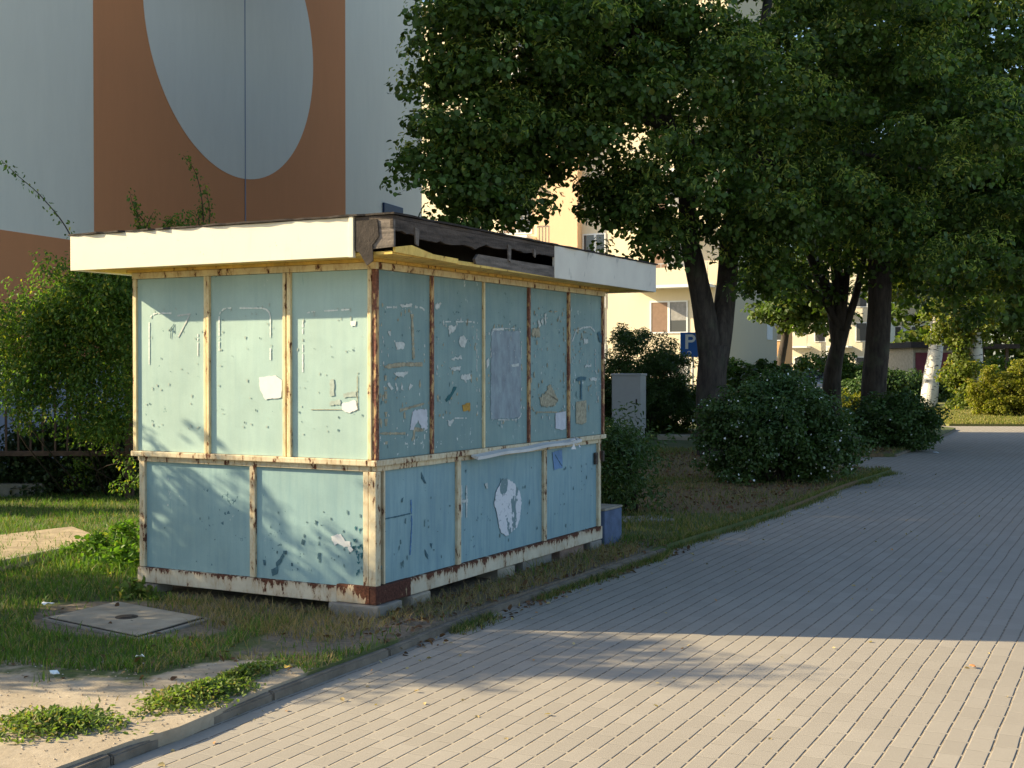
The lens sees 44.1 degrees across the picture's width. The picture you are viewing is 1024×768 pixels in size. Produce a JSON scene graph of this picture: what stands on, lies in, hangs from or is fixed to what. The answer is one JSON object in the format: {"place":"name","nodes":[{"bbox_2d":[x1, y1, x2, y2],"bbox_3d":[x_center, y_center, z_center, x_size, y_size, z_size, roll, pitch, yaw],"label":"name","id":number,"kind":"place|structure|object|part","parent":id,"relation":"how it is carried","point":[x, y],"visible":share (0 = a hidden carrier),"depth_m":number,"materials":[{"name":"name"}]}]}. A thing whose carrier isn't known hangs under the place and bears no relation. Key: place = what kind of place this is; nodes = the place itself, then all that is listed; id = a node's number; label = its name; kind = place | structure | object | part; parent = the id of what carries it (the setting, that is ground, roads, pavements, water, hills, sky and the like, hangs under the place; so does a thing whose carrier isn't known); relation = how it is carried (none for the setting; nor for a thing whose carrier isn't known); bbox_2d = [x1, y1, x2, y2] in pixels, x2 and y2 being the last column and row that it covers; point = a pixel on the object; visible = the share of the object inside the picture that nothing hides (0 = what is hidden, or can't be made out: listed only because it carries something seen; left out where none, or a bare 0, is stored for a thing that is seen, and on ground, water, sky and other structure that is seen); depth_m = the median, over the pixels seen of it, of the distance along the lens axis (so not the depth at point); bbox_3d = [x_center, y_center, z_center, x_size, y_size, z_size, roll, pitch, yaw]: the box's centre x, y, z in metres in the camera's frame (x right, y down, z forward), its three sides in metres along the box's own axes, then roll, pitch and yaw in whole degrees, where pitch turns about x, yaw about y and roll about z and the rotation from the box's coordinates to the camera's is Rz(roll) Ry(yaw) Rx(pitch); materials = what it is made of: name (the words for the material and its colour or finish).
{"place":"outdoors","nodes":[
{"label":"outdoors","id":0,"kind":"place"},
{"bbox_2d":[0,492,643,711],"bbox_3d":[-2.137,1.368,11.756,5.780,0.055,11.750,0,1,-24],"label":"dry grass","id":1,"kind":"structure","parent":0,"point":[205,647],"depth_m":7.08,"materials":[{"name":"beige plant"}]},
{"bbox_2d":[0,424,955,767],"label":"verge","id":2,"kind":"structure","parent":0,"point":[92,686],"depth_m":7.04,"materials":[{"name":"soil"}]},
{"bbox_2d":[0,482,46,496],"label":"stone plinth","id":3,"kind":"structure","parent":2,"relation":"on","point":[5,488],"depth_m":15.10,"materials":[{"name":"stone"}]},
{"bbox_2d":[0,526,90,556],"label":"raised earth","id":4,"kind":"structure","parent":2,"relation":"on","point":[42,539],"depth_m":10.83,"materials":[{"name":"beige soil"}]},
{"bbox_2d":[0,537,106,571],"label":"concrete edging","id":5,"kind":"object","parent":2,"relation":"on","point":[26,555],"depth_m":9.85,"materials":[{"name":"grey concrete"}]},
{"bbox_2d":[0,359,133,498],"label":"metal fence","id":6,"kind":"object","parent":2,"relation":"on","point":[67,452],"visible":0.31,"depth_m":14.89,"materials":[{"name":"brown metal"}]},
{"bbox_2d":[0,401,138,497],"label":"shade shrub","id":7,"kind":"object","parent":2,"relation":"on","point":[26,469],"visible":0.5,"depth_m":15.13,"materials":[{"name":"green plant"}]},
{"bbox_2d":[0,703,152,744],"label":"weed patch","id":8,"kind":"object","parent":2,"relation":"on","point":[54,719],"visible":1,"depth_m":5.39,"materials":[{"name":"green plant"}]},
{"bbox_2d":[43,538,139,574],"bbox_3d":[-3.045,1.316,9.663,0.841,0.289,0.669,0,1,11],"label":"leafy weed","id":9,"kind":"object","parent":2,"relation":"on","point":[125,553],"visible":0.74,"depth_m":9.58,"materials":[{"name":"green plant"}]},
{"bbox_2d":[54,530,137,564],"bbox_3d":[-3.359,1.310,10.236,0.684,0.288,0.738,0,1,-12],"label":"leafy weed","id":10,"kind":"object","parent":2,"relation":"on","point":[94,542],"visible":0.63,"depth_m":10.17,"materials":[{"name":"green plant"}]},
{"bbox_2d":[0,151,216,497],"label":"climbing shrub","id":11,"kind":"object","parent":2,"relation":"on","point":[79,312],"visible":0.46,"depth_m":13.77,"materials":[{"name":"green plant"}]},
{"bbox_2d":[99,518,139,546],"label":"leafy weed","id":12,"kind":"object","parent":2,"relation":"on","point":[124,527],"visible":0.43,"depth_m":10.89,"materials":[{"name":"green plant"}]},
{"bbox_2d":[42,601,210,640],"bbox_3d":[-2.352,1.457,7.725,1.078,0.078,0.630,1,1,37],"label":"manhole cover","id":13,"kind":"object","parent":2,"relation":"on","point":[128,619],"visible":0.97,"depth_m":7.65,"materials":[{"name":"concrete"}]},
{"bbox_2d":[109,575,159,599],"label":"leafy weed","id":14,"kind":"object","parent":2,"relation":"on","point":[130,585],"visible":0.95,"depth_m":8.48,"materials":[{"name":"green plant"}]},
{"bbox_2d":[0,657,312,764],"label":"gravel","id":15,"kind":"structure","parent":2,"relation":"on","point":[22,747],"depth_m":6.06,"materials":[{"name":"beige gravel"}]},
{"bbox_2d":[50,670,59,673],"bbox_3d":[-2.257,1.423,6.242,0.044,0.015,0.056,0,1,-25],"label":"litter scrap","id":16,"kind":"object","parent":15,"relation":"on","point":[54,672],"visible":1,"depth_m":6.24,"materials":[{"name":"white paper"}]},
{"bbox_2d":[143,582,172,591],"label":"concrete block","id":17,"kind":"structure","parent":2,"relation":"on","point":[165,587],"depth_m":8.70,"materials":[{"name":"grey concrete"}]},
{"bbox_2d":[85,669,265,726],"bbox_3d":[-1.510,1.440,5.902,0.540,0.113,1.056,0,1,13],"label":"weed patch","id":18,"kind":"object","parent":2,"relation":"on","point":[196,692],"visible":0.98,"depth_m":5.85,"materials":[{"name":"green plant"}]},
{"bbox_2d":[210,651,309,684],"bbox_3d":[-1.311,1.435,6.343,0.240,0.100,1.034,0,1,25],"label":"weed patch","id":19,"kind":"object","parent":2,"relation":"on","point":[247,669],"visible":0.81,"depth_m":6.34,"materials":[{"name":"green plant"}]},
{"bbox_2d":[0,487,650,706],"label":"grass","id":20,"kind":"structure","parent":2,"relation":"on","point":[41,639],"depth_m":8.40,"materials":[{"name":"green plant"}]},
{"bbox_2d":[329,600,401,618],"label":"concrete block","id":21,"kind":"structure","parent":2,"relation":"on","point":[374,609],"depth_m":7.87,"materials":[{"name":"grey concrete"}]},
{"bbox_2d":[68,212,657,604],"bbox_3d":[-0.877,0.152,9.903,2.677,2.396,4.246,0,1,28],"label":"kiosk","id":22,"kind":"object","parent":21,"relation":"on","point":[375,408],"visible":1,"depth_m":8.40,"materials":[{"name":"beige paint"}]},
{"bbox_2d":[147,541,646,643],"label":"dry tufts","id":23,"kind":"object","parent":2,"relation":"on","point":[319,612],"visible":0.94,"depth_m":8.01,"materials":[{"name":"brown plant"}]},
{"bbox_2d":[396,590,430,606],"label":"concrete block","id":24,"kind":"structure","parent":2,"relation":"on","point":[407,599],"depth_m":8.18,"materials":[{"name":"grey concrete"}]},
{"bbox_2d":[4,446,898,680],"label":"leaf litter","id":25,"kind":"object","parent":2,"relation":"on","point":[412,629],"visible":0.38,"depth_m":9.86,"materials":[{"name":"brown plant"}]},
{"bbox_2d":[475,565,514,578],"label":"concrete block","id":26,"kind":"structure","parent":2,"relation":"on","point":[493,574],"depth_m":9.29,"materials":[{"name":"grey concrete"}]},
{"bbox_2d":[514,553,551,570],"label":"concrete block","id":27,"kind":"structure","parent":2,"relation":"on","point":[548,558],"depth_m":9.79,"materials":[{"name":"grey concrete"}]},
{"bbox_2d":[551,544,583,558],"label":"concrete block","id":28,"kind":"structure","parent":2,"relation":"on","point":[556,555],"depth_m":10.29,"materials":[{"name":"grey concrete"}]},
{"bbox_2d":[584,539,601,549],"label":"concrete block","id":29,"kind":"structure","parent":2,"relation":"on","point":[595,542],"depth_m":10.71,"materials":[{"name":"grey concrete"}]},
{"bbox_2d":[601,504,621,544],"bbox_3d":[0.653,1.252,11.237,0.550,0.352,0.390,0,1,28],"label":"concrete step","id":30,"kind":"object","parent":2,"relation":"on","point":[611,519],"visible":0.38,"depth_m":11.09,"materials":[{"name":"blue paint"}]},
{"bbox_2d":[611,373,646,438],"bbox_3d":[2.497,0.480,27.015,0.680,1.410,0.425,0,1,24],"label":"utility cabinet","id":31,"kind":"object","parent":2,"relation":"on","point":[627,387],"visible":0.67,"depth_m":26.84,"materials":[{"name":"grey metal"}]},
{"bbox_3d":[2.429,0.388,26.820,0.580,1.060,0.026,0,1,24],"label":"door","id":32,"kind":"part","parent":31,"relation":"part of","materials":[{"name":"grey paint"}]},
{"bbox_2d":[601,401,681,515],"bbox_3d":[1.181,0.810,13.622,1.258,1.232,1.750,0,1,17],"label":"shade shrub","id":33,"kind":"object","parent":2,"relation":"on","point":[625,454],"visible":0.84,"depth_m":13.33,"materials":[{"name":"green plant"}]},
{"bbox_2d":[622,515,674,522],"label":"paving slab","id":34,"kind":"structure","parent":2,"relation":"on","point":[646,518],"depth_m":12.78,"materials":[{"name":"concrete"}]},
{"bbox_2d":[605,322,697,433],"bbox_3d":[2.986,-0.087,28.818,2.622,2.631,2.538,0,1,-28],"label":"tall bush","id":35,"kind":"object","parent":2,"relation":"on","point":[658,361],"visible":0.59,"depth_m":28.41,"materials":[{"name":"green plant"}]},
{"bbox_2d":[657,434,690,439],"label":"concrete slab","id":36,"kind":"structure","parent":2,"relation":"on","point":[676,437],"depth_m":26.84,"materials":[{"name":"grey concrete"}]},
{"bbox_2d":[680,332,697,390],"bbox_3d":[4.719,-0.095,33.023,0.660,2.499,0.077,0,1,0],"label":"parking sign","id":37,"kind":"object","parent":2,"relation":"on","point":[688,343],"visible":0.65,"depth_m":32.98,"materials":[{"name":"blue metal"}]},
{"bbox_2d":[379,0,1023,456],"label":"linden tree","id":38,"kind":"object","parent":2,"relation":"on","point":[613,66],"visible":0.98,"depth_m":20.12,"materials":[{"name":"green plant"}]},
{"bbox_2d":[602,446,904,547],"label":"turf","id":39,"kind":"structure","parent":2,"relation":"on","point":[630,523],"depth_m":14.26,"materials":[{"name":"green plant"}]},
{"bbox_2d":[667,0,998,422],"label":"park tree","id":40,"kind":"object","parent":2,"relation":"on","point":[833,299],"visible":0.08,"depth_m":27.76,"materials":[{"name":"green plant"}]},
{"bbox_2d":[760,0,1023,400],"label":"park tree","id":41,"kind":"object","parent":2,"relation":"on","point":[881,278],"visible":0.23,"depth_m":25.99,"materials":[{"name":"green plant"}]},
{"bbox_2d":[108,420,1023,767],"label":"pavement","id":42,"kind":"structure","parent":0,"point":[846,680],"depth_m":6.82,"materials":[{"name":"concrete"}]},
{"bbox_2d":[158,474,1007,766],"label":"scattered leaves","id":43,"kind":"object","parent":42,"relation":"on","point":[173,750],"visible":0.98,"depth_m":7.23,"materials":[{"name":"brown plant"}]},
{"bbox_2d":[647,356,798,432],"bbox_3d":[4.594,0.284,30.304,5.320,1.898,2.251,0,1,-9],"label":"hedge","id":44,"kind":"object","parent":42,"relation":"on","point":[675,424],"visible":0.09,"depth_m":29.84,"materials":[{"name":"green plant"}]},
{"bbox_2d":[688,366,879,486],"bbox_3d":[3.613,0.561,17.205,2.373,1.620,2.110,-1,1,-35],"label":"snowberry bush","id":45,"kind":"object","parent":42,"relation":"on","point":[763,425],"visible":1,"depth_m":16.81,"materials":[{"name":"green plant"}]},
{"bbox_2d":[841,388,860,414],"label":"hedge","id":46,"kind":"object","parent":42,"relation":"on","point":[849,403],"visible":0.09,"depth_m":37.24,"materials":[{"name":"green plant"}]},
{"bbox_2d":[838,388,952,451],"bbox_3d":[7.322,0.684,24.321,2.092,1.232,2.003,0,1,0],"label":"round bush","id":47,"kind":"object","parent":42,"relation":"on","point":[908,421],"visible":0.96,"depth_m":23.94,"materials":[{"name":"green plant"}]},
{"bbox_2d":[447,467,905,634],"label":"kerbside grass","id":48,"kind":"structure","parent":0,"point":[591,580],"depth_m":11.44,"materials":[{"name":"green plant"}]},
{"bbox_2d":[422,0,1023,365],"label":"sky","id":49,"kind":"structure","parent":0,"point":[422,0],"materials":[{"name":"white"}]},
{"bbox_2d":[888,342,951,395],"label":"garage","id":50,"kind":"structure","parent":0,"point":[905,356],"depth_m":66.25,"materials":[{"name":"concrete"}]},
{"bbox_2d":[915,353,927,377],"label":"garage door","id":51,"kind":"structure","parent":50,"relation":"in","point":[920,358],"depth_m":65.94,"materials":[{"name":"red metal"}]},
{"bbox_2d":[940,353,951,395],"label":"garage door","id":52,"kind":"structure","parent":50,"relation":"in","point":[945,355],"depth_m":65.94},
{"bbox_2d":[925,402,1023,425],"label":"lawn","id":53,"kind":"structure","parent":0,"point":[941,404],"depth_m":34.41,"materials":[{"name":"green plant"}]},
{"bbox_2d":[916,248,1008,409],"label":"birch tree","id":54,"kind":"object","parent":53,"relation":"on","point":[962,369],"visible":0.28,"depth_m":45.63,"materials":[{"name":"green plant"}]},
{"bbox_2d":[949,354,1023,405],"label":"bright bush","id":55,"kind":"object","parent":53,"relation":"on","point":[997,361],"visible":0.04,"depth_m":50.39,"materials":[{"name":"green plant"}]},
{"bbox_2d":[964,358,1023,415],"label":"golden bush","id":56,"kind":"object","parent":53,"relation":"on","point":[1006,399],"visible":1,"depth_m":40.09,"materials":[{"name":"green plant"}]},
{"label":"ground","id":57,"kind":"structure","parent":0,"visible":0},
{"bbox_2d":[0,0,421,467],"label":"mural building","id":58,"kind":"structure","parent":57,"relation":"on","point":[258,110],"depth_m":22.44,"materials":[{"name":"paint"}]},
{"bbox_2d":[67,548,665,767],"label":"kerb","id":59,"kind":"structure","parent":57,"relation":"on","point":[137,749],"depth_m":6.59,"materials":[{"name":"concrete"}]},
{"bbox_2d":[422,0,776,386],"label":"apartment block","id":60,"kind":"structure","parent":57,"relation":"on","point":[666,306],"depth_m":62.41,"materials":[{"name":"beige paint"}]},
{"bbox_2d":[503,199,531,234],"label":"window","id":61,"kind":"structure","parent":60,"relation":"in","point":[522,217],"depth_m":65.01,"materials":[{"name":"white glass"}]},
{"bbox_2d":[582,233,605,251],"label":"window","id":62,"kind":"structure","parent":60,"relation":"in","point":[586,238],"depth_m":63.07,"materials":[{"name":"grey glass"}]},
{"bbox_2d":[652,189,678,210],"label":"window","id":63,"kind":"structure","parent":60,"relation":"in","point":[677,199],"depth_m":61.06,"materials":[{"name":"white glass"}]},
{"bbox_2d":[650,247,683,267],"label":"window","id":64,"kind":"structure","parent":60,"relation":"in","point":[660,260],"depth_m":61.44,"materials":[{"name":"white glass"}]},
{"bbox_2d":[650,300,687,333],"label":"window","id":65,"kind":"structure","parent":60,"relation":"in","point":[670,316],"depth_m":61.28,"materials":[{"name":"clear glass"}]},
{"bbox_2d":[726,358,825,416],"bbox_3d":[5.536,0.376,26.612,2.250,1.870,1.914,0,1,0],"label":"leafy bush","id":66,"kind":"object","parent":57,"relation":"on","point":[743,373],"visible":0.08,"depth_m":26.50,"materials":[{"name":"green plant"}]},
{"bbox_2d":[777,325,791,365],"bbox_3d":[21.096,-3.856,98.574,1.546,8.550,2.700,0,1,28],"label":"apartment block","id":67,"kind":"structure","parent":57,"relation":"on","point":[788,359],"depth_m":98.35,"materials":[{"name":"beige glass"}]},
{"bbox_2d":[777,325,781,340],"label":"window","id":68,"kind":"structure","parent":67,"relation":"in","point":[778,335],"depth_m":97.68,"materials":[{"name":"grey glass"}]},
{"bbox_2d":[737,246,862,365],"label":"park tree","id":69,"kind":"object","parent":57,"relation":"on","point":[786,315],"visible":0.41,"depth_m":51.14,"materials":[{"name":"green plant"}]},
{"bbox_2d":[802,370,823,387],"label":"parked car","id":70,"kind":"object","parent":57,"relation":"on","point":[818,377],"visible":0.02,"depth_m":60.59,"materials":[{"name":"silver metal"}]},
{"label":"rear window","id":71,"kind":"part","parent":70,"relation":"part of","materials":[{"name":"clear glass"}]},
{"bbox_2d":[795,245,844,257],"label":"background tree","id":72,"kind":"object","parent":57,"relation":"on","point":[825,254],"depth_m":130.07,"materials":[{"name":"green plant"}]},
{"bbox_2d":[793,351,862,381],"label":"bright bush","id":73,"kind":"object","parent":57,"relation":"on","point":[849,369],"visible":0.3,"depth_m":61.40,"materials":[{"name":"green plant"}]},
{"bbox_2d":[792,259,894,369],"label":"apartment block","id":74,"kind":"structure","parent":57,"relation":"on","point":[807,343],"depth_m":101.65,"materials":[{"name":"beige paint"}]},
{"bbox_2d":[814,333,825,341],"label":"window","id":75,"kind":"structure","parent":74,"relation":"in","point":[821,339],"depth_m":102.75,"materials":[{"name":"grey glass"}]},
{"bbox_2d":[855,357,863,364],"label":"window","id":76,"kind":"structure","parent":74,"relation":"in","point":[859,359],"depth_m":101.28,"materials":[{"name":"grey glass"}]},
{"bbox_2d":[855,322,866,341],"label":"window","id":77,"kind":"structure","parent":74,"relation":"in","point":[860,328],"depth_m":101.20,"materials":[{"name":"grey glass"}]},
{"bbox_2d":[857,291,867,306],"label":"window","id":78,"kind":"structure","parent":74,"relation":"in","point":[861,302],"depth_m":101.13,"materials":[{"name":"grey glass"}]},
{"bbox_2d":[841,367,915,403],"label":"dark hedge","id":79,"kind":"object","parent":57,"relation":"on","point":[896,381],"visible":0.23,"depth_m":46.73,"materials":[{"name":"green plant"}]},
{"bbox_2d":[849,230,947,405],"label":"birch tree","id":80,"kind":"object","parent":57,"relation":"on","point":[930,389],"depth_m":49.70,"materials":[{"name":"white plant"}]},
{"bbox_2d":[895,296,929,341],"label":"apartment block","id":81,"kind":"structure","parent":57,"relation":"on","point":[899,327],"depth_m":110.13,"materials":[{"name":"grey glass"}]},
{"bbox_2d":[895,326,901,338],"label":"window","id":82,"kind":"structure","parent":81,"relation":"in","point":[897,328],"depth_m":110.58,"materials":[{"name":"grey glass"}]},
{"bbox_2d":[897,368,951,401],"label":"dark hedge","id":83,"kind":"object","parent":57,"relation":"on","point":[943,393],"visible":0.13,"depth_m":55.61,"materials":[{"name":"green plant"}]},
{"bbox_2d":[894,429,955,456],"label":"kerb","id":84,"kind":"structure","parent":57,"relation":"on","point":[907,450],"depth_m":23.83,"materials":[{"name":"concrete"}]},
{"bbox_2d":[867,235,1023,366],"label":"background tree","id":85,"kind":"object","parent":57,"relation":"on","point":[904,317],"visible":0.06,"depth_m":79.44,"materials":[{"name":"green plant"}]},
{"bbox_2d":[919,297,1023,358],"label":"background tree","id":86,"kind":"object","parent":57,"relation":"on","point":[1007,342],"visible":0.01,"depth_m":73.98,"materials":[{"name":"green plant"}]},
{"bbox_2d":[943,344,1019,368],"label":"carport","id":87,"kind":"object","parent":57,"relation":"on","point":[1006,347],"visible":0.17,"depth_m":57.98,"materials":[{"name":"fabric"}]},
{"bbox_2d":[984,288,1023,368],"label":"background tree","id":88,"kind":"object","parent":57,"relation":"on","point":[1012,318],"visible":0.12,"depth_m":67.51,"materials":[{"name":"green plant"}]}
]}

